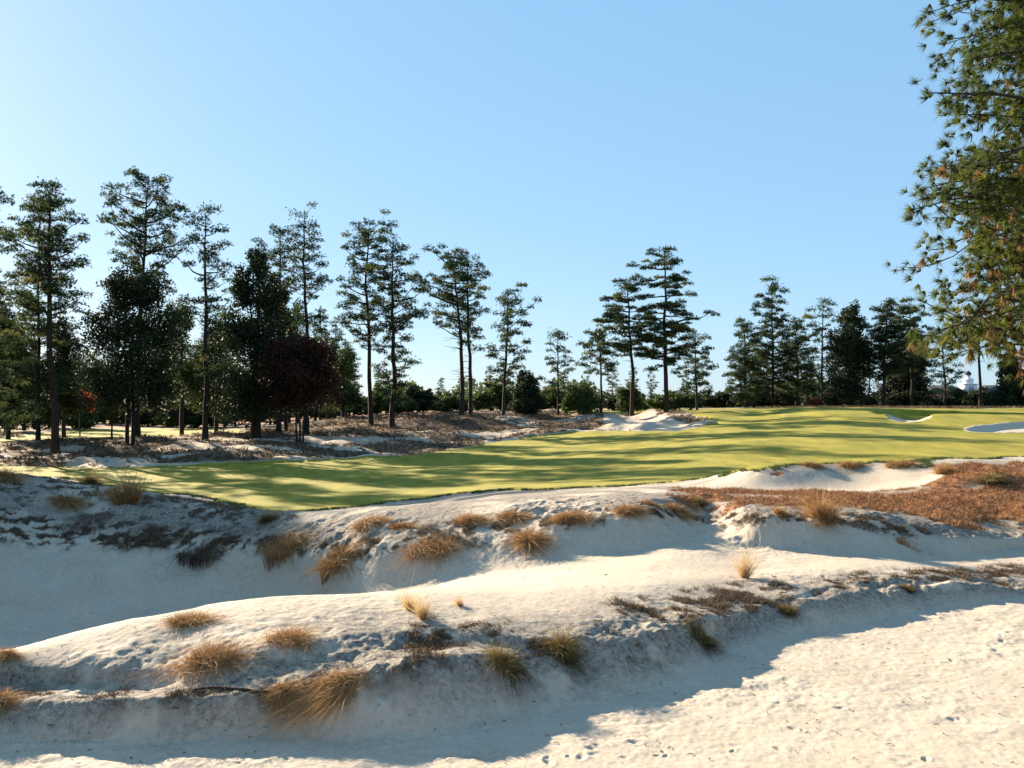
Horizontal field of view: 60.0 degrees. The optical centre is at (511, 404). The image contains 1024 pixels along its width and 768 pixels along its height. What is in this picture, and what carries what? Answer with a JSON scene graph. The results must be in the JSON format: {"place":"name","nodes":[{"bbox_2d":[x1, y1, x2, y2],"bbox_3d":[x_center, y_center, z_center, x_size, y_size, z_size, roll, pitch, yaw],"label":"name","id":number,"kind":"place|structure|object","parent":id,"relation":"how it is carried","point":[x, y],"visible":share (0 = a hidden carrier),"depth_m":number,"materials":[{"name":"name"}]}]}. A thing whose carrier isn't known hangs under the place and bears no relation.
{"place":"outdoors","nodes":[
{"label":"outdoors","id":0,"kind":"place"},
{"bbox_2d":[0,406,1023,767],"bbox_3d":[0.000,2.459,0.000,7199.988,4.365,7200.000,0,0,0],"label":"sand ground","id":1,"kind":"structure","parent":0,"point":[94,606],"depth_m":11.21,"materials":[{"name":"sand"}]},
{"bbox_2d":[0,645,34,680],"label":"wiregrass tuft","id":2,"kind":"object","parent":1,"relation":"on","point":[10,654],"visible":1,"depth_m":9.62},
{"bbox_2d":[0,687,38,730],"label":"wiregrass tuft","id":3,"kind":"object","parent":1,"relation":"on","point":[6,700],"visible":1,"depth_m":8.69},
{"bbox_2d":[0,186,44,430],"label":"pine tree","id":4,"kind":"object","parent":1,"relation":"on","point":[6,351],"visible":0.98,"depth_m":74.68,"materials":[{"name":"green plant"}]},
{"bbox_2d":[0,465,46,489],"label":"wiregrass tuft","id":5,"kind":"object","parent":1,"relation":"on","point":[6,474],"visible":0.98,"depth_m":24.57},
{"bbox_2d":[0,192,69,439],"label":"pine tree","id":6,"kind":"object","parent":1,"relation":"on","point":[38,424],"visible":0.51,"depth_m":83.63,"materials":[{"name":"green plant"}]},
{"bbox_2d":[2,176,92,454],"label":"pine tree","id":7,"kind":"object","parent":1,"relation":"on","point":[59,230],"visible":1,"depth_m":74.50,"materials":[{"name":"green plant"}]},
{"bbox_2d":[40,489,97,514],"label":"wiregrass tuft","id":8,"kind":"object","parent":1,"relation":"on","point":[65,501],"visible":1,"depth_m":23.46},
{"bbox_2d":[59,397,102,429],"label":"bush","id":9,"kind":"object","parent":1,"relation":"on","point":[87,421],"visible":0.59,"depth_m":147.82,"materials":[{"name":"green plant"}]},
{"bbox_2d":[49,511,115,535],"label":"wiregrass tuft","id":10,"kind":"object","parent":1,"relation":"on","point":[90,521],"visible":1,"depth_m":22.67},
{"bbox_2d":[89,459,155,504],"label":"grass clump","id":11,"kind":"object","parent":1,"relation":"on","point":[121,495],"depth_m":23.70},
{"bbox_2d":[57,259,193,445],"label":"leafy tree","id":12,"kind":"object","parent":1,"relation":"on","point":[108,384],"visible":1,"depth_m":79.27,"materials":[{"name":"green plant"}]},
{"bbox_2d":[97,522,186,556],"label":"wiregrass tuft","id":13,"kind":"object","parent":1,"relation":"on","point":[124,543],"visible":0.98,"depth_m":21.68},
{"bbox_2d":[95,166,197,435],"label":"pine tree","id":14,"kind":"object","parent":1,"relation":"on","point":[138,220],"visible":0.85,"depth_m":91.10,"materials":[{"name":"green plant"}]},
{"bbox_2d":[161,403,209,428],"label":"bush","id":15,"kind":"object","parent":1,"relation":"on","point":[191,418],"visible":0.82,"depth_m":149.26,"materials":[{"name":"green plant"}]},
{"bbox_2d":[137,602,250,637],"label":"wiregrass tuft","id":16,"kind":"object","parent":1,"relation":"on","point":[186,620],"visible":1,"depth_m":10.47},
{"bbox_2d":[163,200,240,440],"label":"pine tree","id":17,"kind":"object","parent":1,"relation":"on","point":[205,298],"visible":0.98,"depth_m":85.52,"materials":[{"name":"green plant"}]},
{"bbox_2d":[106,626,299,716],"bbox_3d":[-3.272,2.715,9.241,2.043,0.705,1.625,0,0,-23],"label":"wiregrass tuft","id":18,"kind":"object","parent":1,"relation":"on","point":[201,659],"visible":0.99,"depth_m":9.36,"materials":[{"name":"plant"}]},
{"bbox_2d":[152,527,260,572],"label":"wiregrass tuft","id":19,"kind":"object","parent":1,"relation":"on","point":[199,556],"visible":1,"depth_m":20.57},
{"bbox_2d":[194,686,281,694],"bbox_3d":[-2.729,2.845,8.849,0.893,0.066,0.117,0,0,4],"label":"root","id":20,"kind":"object","parent":1,"relation":"on","point":[243,689],"visible":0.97,"depth_m":8.84,"materials":[{"name":"brown wood"}]},
{"bbox_2d":[196,245,299,438],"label":"leafy tree","id":21,"kind":"object","parent":1,"relation":"on","point":[268,299],"visible":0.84,"depth_m":87.00,"materials":[{"name":"green plant"}]},
{"bbox_2d":[249,508,285,527],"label":"wiregrass tuft","id":22,"kind":"object","parent":1,"relation":"on","point":[264,518],"visible":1,"depth_m":21.62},
{"bbox_2d":[251,224,302,432],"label":"pine tree","id":23,"kind":"object","parent":1,"relation":"on","point":[274,252],"visible":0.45,"depth_m":99.69,"materials":[{"name":"green plant"}]},
{"bbox_2d":[230,668,323,736],"bbox_3d":[-2.202,2.939,8.768,0.880,0.486,1.033,0,0,38],"label":"wiregrass tuft","id":24,"kind":"object","parent":1,"relation":"on","point":[283,694],"visible":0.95,"depth_m":8.74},
{"bbox_2d":[244,525,328,572],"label":"wiregrass tuft","id":25,"kind":"object","parent":1,"relation":"on","point":[285,544],"visible":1,"depth_m":19.72,"materials":[{"name":"plant"}]},
{"bbox_2d":[265,298,316,431],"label":"leafy tree","id":26,"kind":"object","parent":1,"relation":"on","point":[291,409],"visible":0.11,"depth_m":103.80,"materials":[{"name":"green plant"}]},
{"bbox_2d":[239,615,345,665],"bbox_3d":[-2.332,2.582,9.889,1.382,0.425,1.262,0,0,-37],"label":"wiregrass tuft","id":27,"kind":"object","parent":1,"relation":"on","point":[287,637],"visible":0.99,"depth_m":9.78,"materials":[{"name":"plant"}]},
{"bbox_2d":[205,662,383,752],"bbox_3d":[-2.047,2.888,8.458,1.935,0.624,1.320,0,0,-44],"label":"wiregrass tuft","id":28,"kind":"object","parent":1,"relation":"on","point":[339,684],"visible":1,"depth_m":8.69,"materials":[{"name":"plant"}]},
{"bbox_2d":[251,329,349,441],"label":"red leafy tree","id":29,"kind":"object","parent":1,"relation":"on","point":[296,372],"visible":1,"depth_m":83.14,"materials":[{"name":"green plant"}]},
{"bbox_2d":[284,201,333,434],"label":"pine tree","id":30,"kind":"object","parent":1,"relation":"on","point":[305,276],"visible":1,"depth_m":91.70,"materials":[{"name":"green plant"}]},
{"bbox_2d":[309,311,342,420],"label":"pine tree","id":31,"kind":"object","parent":1,"relation":"on","point":[320,330],"visible":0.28,"depth_m":138.45,"materials":[{"name":"green plant"}]},
{"bbox_2d":[319,344,344,418],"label":"pine tree","id":32,"kind":"object","parent":1,"relation":"on","point":[325,412],"visible":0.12,"depth_m":130.17,"materials":[{"name":"green plant"}]},
{"bbox_2d":[287,531,384,591],"bbox_3d":[-3.612,3.170,18.371,2.329,1.243,1.851,0,0,0],"label":"wiregrass tuft","id":33,"kind":"object","parent":1,"relation":"on","point":[328,567],"visible":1,"depth_m":18.38,"materials":[{"name":"plant"}]},
{"bbox_2d":[325,344,364,417],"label":"leafy tree","id":34,"kind":"object","parent":1,"relation":"on","point":[352,397],"visible":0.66,"depth_m":121.90,"materials":[{"name":"green plant"}]},
{"bbox_2d":[333,208,398,424],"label":"pine tree","id":35,"kind":"object","parent":1,"relation":"on","point":[367,269],"visible":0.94,"depth_m":103.79,"materials":[{"name":"green plant"}]},
{"bbox_2d":[344,513,399,535],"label":"wiregrass tuft","id":36,"kind":"object","parent":1,"relation":"on","point":[363,523],"visible":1,"depth_m":19.17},
{"bbox_2d":[361,385,405,413],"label":"bush","id":37,"kind":"object","parent":1,"relation":"on","point":[377,399],"visible":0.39,"depth_m":136.46,"materials":[{"name":"green plant"}]},
{"bbox_2d":[378,395,409,413],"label":"bush","id":38,"kind":"object","parent":1,"relation":"on","point":[385,405],"visible":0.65,"depth_m":134.77,"materials":[{"name":"green plant"}]},
{"bbox_2d":[367,233,430,426],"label":"pine tree","id":39,"kind":"object","parent":1,"relation":"on","point":[403,319],"visible":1,"depth_m":101.61,"materials":[{"name":"green plant"}]},
{"bbox_2d":[388,520,426,533],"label":"wiregrass tuft","id":40,"kind":"object","parent":1,"relation":"on","point":[400,525],"visible":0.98,"depth_m":18.82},
{"bbox_2d":[393,585,426,609],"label":"wiregrass tuft","id":41,"kind":"object","parent":1,"relation":"on","point":[408,606],"visible":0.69,"depth_m":11.17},
{"bbox_2d":[404,384,436,411],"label":"bush","id":42,"kind":"object","parent":1,"relation":"on","point":[425,399],"visible":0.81,"depth_m":139.75,"materials":[{"name":"green plant"}]},
{"bbox_2d":[402,591,438,619],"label":"wiregrass tuft","id":43,"kind":"object","parent":1,"relation":"on","point":[423,613],"visible":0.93,"depth_m":10.76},
{"bbox_2d":[374,529,490,585],"bbox_3d":[-1.630,3.002,17.751,2.641,0.966,2.039,0,0,-30],"label":"wiregrass tuft","id":44,"kind":"object","parent":1,"relation":"on","point":[443,547],"visible":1,"depth_m":17.71,"materials":[{"name":"plant"}]},
{"bbox_2d":[406,242,491,414],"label":"pine tree","id":45,"kind":"object","parent":1,"relation":"on","point":[446,296],"visible":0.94,"depth_m":111.72,"materials":[{"name":"green plant"}]},
{"bbox_2d":[432,391,467,411],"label":"bush","id":46,"kind":"object","parent":1,"relation":"on","point":[450,401],"visible":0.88,"depth_m":131.81,"materials":[{"name":"green plant"}]},
{"bbox_2d":[13,346,909,410],"bbox_3d":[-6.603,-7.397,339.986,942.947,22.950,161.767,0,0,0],"label":"wood","id":47,"kind":"object","parent":1,"relation":"on","point":[466,386],"visible":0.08,"depth_m":276.22,"materials":[{"name":"green plant"}]},
{"bbox_2d":[448,248,492,413],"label":"pine tree","id":48,"kind":"object","parent":1,"relation":"on","point":[468,342],"visible":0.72,"depth_m":113.63,"materials":[{"name":"green plant"}]},
{"bbox_2d":[448,508,498,529],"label":"wiregrass tuft","id":49,"kind":"object","parent":1,"relation":"on","point":[471,519],"visible":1,"depth_m":18.82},
{"bbox_2d":[473,381,511,410],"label":"bush","id":50,"kind":"object","parent":1,"relation":"on","point":[486,399],"visible":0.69,"depth_m":137.22,"materials":[{"name":"green plant"}]},
{"bbox_2d":[464,634,544,712],"bbox_3d":[-0.009,2.834,9.555,0.997,0.737,1.157,0,0,44],"label":"wiregrass tuft","id":51,"kind":"object","parent":1,"relation":"on","point":[499,658],"visible":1,"depth_m":9.59,"materials":[{"name":"plant"}]},
{"bbox_2d":[0,473,1023,709],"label":"dry thatch","id":52,"kind":"object","parent":1,"relation":"on","point":[425,650],"visible":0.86,"depth_m":16.02,"materials":[{"name":"plant"}]},
{"bbox_2d":[0,405,1023,466],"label":"waste scrub","id":53,"kind":"object","parent":1,"relation":"on","point":[239,434],"visible":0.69,"depth_m":89.23,"materials":[{"name":"plant"}]},
{"bbox_2d":[0,407,1023,511],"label":"fairway","id":54,"kind":"structure","parent":1,"relation":"on","point":[731,439],"depth_m":56.77,"materials":[{"name":"plant"}]},
{"bbox_2d":[0,295,47,438],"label":"leafy tree","id":55,"kind":"object","parent":54,"relation":"on","point":[14,403],"visible":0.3,"depth_m":95.55,"materials":[{"name":"green plant"}]},
{"bbox_2d":[34,316,88,437],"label":"leafy tree","id":56,"kind":"object","parent":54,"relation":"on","point":[71,403],"visible":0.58,"depth_m":105.76,"materials":[{"name":"green plant"}]},
{"bbox_2d":[74,471,110,483],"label":"wiregrass tuft","id":57,"kind":"object","parent":54,"relation":"on","point":[92,480],"visible":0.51,"depth_m":49.52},
{"bbox_2d":[92,405,125,436],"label":"young tree","id":58,"kind":"object","parent":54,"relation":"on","point":[98,417],"visible":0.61,"depth_m":95.73,"materials":[{"name":"green plant"}]},
{"bbox_2d":[155,297,218,434],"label":"leafy tree","id":59,"kind":"object","parent":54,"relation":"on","point":[190,377],"visible":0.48,"depth_m":103.81,"materials":[{"name":"green plant"}]},
{"bbox_2d":[180,314,241,431],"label":"leafy tree","id":60,"kind":"object","parent":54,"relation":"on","point":[220,353],"visible":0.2,"depth_m":107.59,"materials":[{"name":"green plant"}]},
{"bbox_2d":[483,282,541,415],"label":"pine tree","id":61,"kind":"object","parent":1,"relation":"on","point":[505,300],"visible":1,"depth_m":115.26,"materials":[{"name":"green plant"}]},
{"bbox_2d":[1,455,1023,511],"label":"rough fringe","id":62,"kind":"object","parent":1,"relation":"on","point":[927,463],"visible":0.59,"depth_m":33.53,"materials":[{"name":"green plant"}]},
{"bbox_2d":[485,506,542,527],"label":"wiregrass tuft","id":63,"kind":"object","parent":1,"relation":"on","point":[514,516],"visible":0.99,"depth_m":18.87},
{"bbox_2d":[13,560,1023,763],"bbox_3d":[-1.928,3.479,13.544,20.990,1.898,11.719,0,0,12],"label":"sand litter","id":64,"kind":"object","parent":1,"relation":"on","point":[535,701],"visible":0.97,"depth_m":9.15,"materials":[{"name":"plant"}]},
{"bbox_2d":[505,367,549,414],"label":"evergreen shrub","id":65,"kind":"object","parent":1,"relation":"on","point":[526,395],"visible":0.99,"depth_m":116.97,"materials":[{"name":"green plant"}]},
{"bbox_2d":[492,523,576,563],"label":"wiregrass tuft","id":66,"kind":"object","parent":1,"relation":"on","point":[534,538],"visible":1,"depth_m":17.55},
{"bbox_2d":[540,386,566,409],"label":"bush","id":67,"kind":"object","parent":1,"relation":"on","point":[552,400],"visible":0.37,"depth_m":132.47,"materials":[{"name":"green plant"}]},
{"bbox_2d":[534,328,579,415],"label":"pine tree","id":68,"kind":"object","parent":1,"relation":"on","point":[558,335],"visible":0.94,"depth_m":119.49,"materials":[{"name":"green plant"}]},
{"bbox_2d":[523,618,600,689],"bbox_3d":[0.612,2.820,10.143,1.030,0.757,1.138,0,0,0],"label":"wiregrass tuft","id":69,"kind":"object","parent":1,"relation":"on","point":[561,647],"visible":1,"depth_m":10.21,"materials":[{"name":"plant"}]},
{"bbox_2d":[544,505,612,531],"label":"wiregrass tuft","id":70,"kind":"object","parent":1,"relation":"on","point":[573,517],"visible":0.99,"depth_m":18.25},
{"bbox_2d":[560,380,599,414],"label":"rounded bush","id":71,"kind":"object","parent":1,"relation":"on","point":[581,399],"visible":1,"depth_m":117.44,"materials":[{"name":"green plant"}]},
{"bbox_2d":[575,323,622,412],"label":"pine tree","id":72,"kind":"object","parent":1,"relation":"on","point":[602,349],"visible":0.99,"depth_m":117.77,"materials":[{"name":"green plant"}]},
{"bbox_2d":[587,273,657,415],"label":"pine tree","id":73,"kind":"object","parent":1,"relation":"on","point":[612,314],"visible":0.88,"depth_m":118.56,"materials":[{"name":"green plant"}]},
{"bbox_2d":[614,380,644,414],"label":"rounded bush","id":74,"kind":"object","parent":1,"relation":"on","point":[622,404],"visible":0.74,"depth_m":122.81,"materials":[{"name":"green plant"}]},
{"bbox_2d":[595,502,666,528],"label":"wiregrass tuft","id":75,"kind":"object","parent":1,"relation":"on","point":[629,510],"visible":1,"depth_m":18.46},
{"bbox_2d":[621,245,720,411],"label":"pine tree","id":76,"kind":"object","parent":1,"relation":"on","point":[663,342],"visible":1,"depth_m":115.71,"materials":[{"name":"green plant"}]},
{"bbox_2d":[643,390,700,410],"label":"wide bush","id":77,"kind":"object","parent":1,"relation":"on","point":[676,401],"visible":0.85,"depth_m":127.37,"materials":[{"name":"green plant"}]},
{"bbox_2d":[658,501,703,524],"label":"wiregrass tuft","id":78,"kind":"object","parent":1,"relation":"on","point":[680,511],"visible":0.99,"depth_m":19.71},
{"bbox_2d":[670,328,718,409],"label":"pine tree","id":79,"kind":"object","parent":1,"relation":"on","point":[697,373],"visible":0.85,"depth_m":121.59,"materials":[{"name":"green plant"}]},
{"bbox_2d":[671,616,732,661],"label":"wiregrass tuft","id":80,"kind":"object","parent":1,"relation":"on","point":[705,640],"visible":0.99,"depth_m":11.31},
{"bbox_2d":[709,388,733,407],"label":"bush","id":81,"kind":"object","parent":1,"relation":"on","point":[721,399],"visible":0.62,"depth_m":150.60,"materials":[{"name":"green plant"}]},
{"bbox_2d":[721,317,770,407],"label":"pine tree","id":82,"kind":"object","parent":1,"relation":"on","point":[740,376],"visible":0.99,"depth_m":137.20,"materials":[{"name":"green plant"}]},
{"bbox_2d":[725,541,774,577],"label":"wiregrass tuft","id":83,"kind":"object","parent":1,"relation":"on","point":[744,571],"visible":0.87,"depth_m":14.44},
{"bbox_2d":[742,274,806,406],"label":"pine tree","id":84,"kind":"object","parent":1,"relation":"on","point":[773,359],"visible":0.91,"depth_m":138.73,"materials":[{"name":"green plant"}]},
{"bbox_2d":[770,598,804,623],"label":"wiregrass tuft","id":85,"kind":"object","parent":1,"relation":"on","point":[787,609],"visible":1,"depth_m":12.79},
{"bbox_2d":[778,312,818,405],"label":"pine tree","id":86,"kind":"object","parent":1,"relation":"on","point":[807,375],"visible":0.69,"depth_m":141.86,"materials":[{"name":"green plant"}]},
{"bbox_2d":[795,347,820,400],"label":"pine tree","id":87,"kind":"object","parent":1,"relation":"on","point":[812,382],"visible":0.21,"depth_m":173.94,"materials":[{"name":"green plant"}]},
{"bbox_2d":[777,480,854,534],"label":"wiregrass tuft","id":88,"kind":"object","parent":1,"relation":"on","point":[824,514],"visible":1,"depth_m":18.19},
{"bbox_2d":[804,297,837,404],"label":"pine tree","id":89,"kind":"object","parent":1,"relation":"on","point":[815,332],"visible":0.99,"depth_m":137.78,"materials":[{"name":"green plant"}]},
{"bbox_2d":[666,462,1023,550],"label":"pine straw bed","id":90,"kind":"object","parent":1,"relation":"on","point":[1017,518],"visible":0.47,"depth_m":22.22,"materials":[{"name":"plant"}]},
{"bbox_2d":[930,462,959,474],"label":"wiregrass tuft","id":91,"kind":"object","parent":90,"relation":"on","point":[941,470],"visible":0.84,"depth_m":27.83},
{"bbox_2d":[883,0,1023,394],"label":"pine tree","id":92,"kind":"object","parent":90,"relation":"on","point":[987,204],"visible":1,"depth_m":19.73,"materials":[{"name":"green plant"}]},
{"bbox_2d":[971,469,1023,488],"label":"wiregrass tuft","id":93,"kind":"object","parent":90,"relation":"on","point":[990,479],"visible":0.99,"depth_m":25.48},
{"bbox_2d":[814,299,875,406],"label":"leafy tree","id":94,"kind":"object","parent":1,"relation":"on","point":[849,357],"visible":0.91,"depth_m":138.78,"materials":[{"name":"green plant"}]},
{"bbox_2d":[837,460,870,470],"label":"wiregrass tuft","id":95,"kind":"object","parent":1,"relation":"on","point":[846,464],"visible":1,"depth_m":29.78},
{"bbox_2d":[856,297,918,405],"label":"pine tree","id":96,"kind":"object","parent":1,"relation":"on","point":[884,335],"visible":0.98,"depth_m":137.16,"materials":[{"name":"green plant"}]},
{"bbox_2d":[875,388,904,405],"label":"bush","id":97,"kind":"object","parent":1,"relation":"on","point":[892,399],"visible":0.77,"depth_m":143.27,"materials":[{"name":"green plant"}]},
{"bbox_2d":[868,345,938,407],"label":"leafy tree","id":98,"kind":"object","parent":1,"relation":"on","point":[901,384],"visible":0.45,"depth_m":148.99,"materials":[{"name":"green plant"}]},
{"bbox_2d":[883,458,923,469],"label":"wiregrass tuft","id":99,"kind":"object","parent":1,"relation":"on","point":[898,464],"visible":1,"depth_m":29.36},
{"bbox_2d":[894,389,923,406],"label":"bush","id":100,"kind":"object","parent":1,"relation":"on","point":[916,399],"visible":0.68,"depth_m":143.62,"materials":[{"name":"green plant"}]},
{"bbox_2d":[889,296,941,405],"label":"pine tree","id":101,"kind":"object","parent":1,"relation":"on","point":[917,360],"visible":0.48,"depth_m":141.52,"materials":[{"name":"green plant"}]},
{"bbox_2d":[922,330,966,405],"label":"pine tree","id":102,"kind":"object","parent":1,"relation":"on","point":[947,369],"visible":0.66,"depth_m":139.84,"materials":[{"name":"green plant"}]},
{"bbox_2d":[950,387,972,406],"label":"bush","id":103,"kind":"object","parent":1,"relation":"on","point":[959,397],"visible":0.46,"depth_m":156.94,"materials":[{"name":"green plant"}]},
{"bbox_2d":[926,371,998,405],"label":"clubhouse","id":104,"kind":"structure","parent":1,"relation":"on","point":[968,384],"depth_m":212.70},
{"bbox_2d":[961,386,996,405],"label":"bush","id":105,"kind":"object","parent":1,"relation":"on","point":[972,398],"visible":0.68,"depth_m":146.77,"materials":[{"name":"green plant"}]},
{"bbox_2d":[960,298,1001,405],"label":"pine tree","id":106,"kind":"object","parent":1,"relation":"on","point":[980,385],"visible":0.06,"depth_m":131.73,"materials":[{"name":"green plant"}]},
{"bbox_2d":[981,345,1023,405],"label":"conifer","id":107,"kind":"object","parent":1,"relation":"on","point":[1009,393],"visible":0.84,"depth_m":125.12,"materials":[{"name":"plant"}]},
{"bbox_2d":[0,0,1023,402],"label":"sky","id":108,"kind":"structure","parent":0,"point":[556,144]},
{"bbox_2d":[603,409,1023,491],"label":"bunker sand","id":109,"kind":"structure","parent":0,"point":[798,477],"depth_m":28.80,"materials":[{"name":"sand"}]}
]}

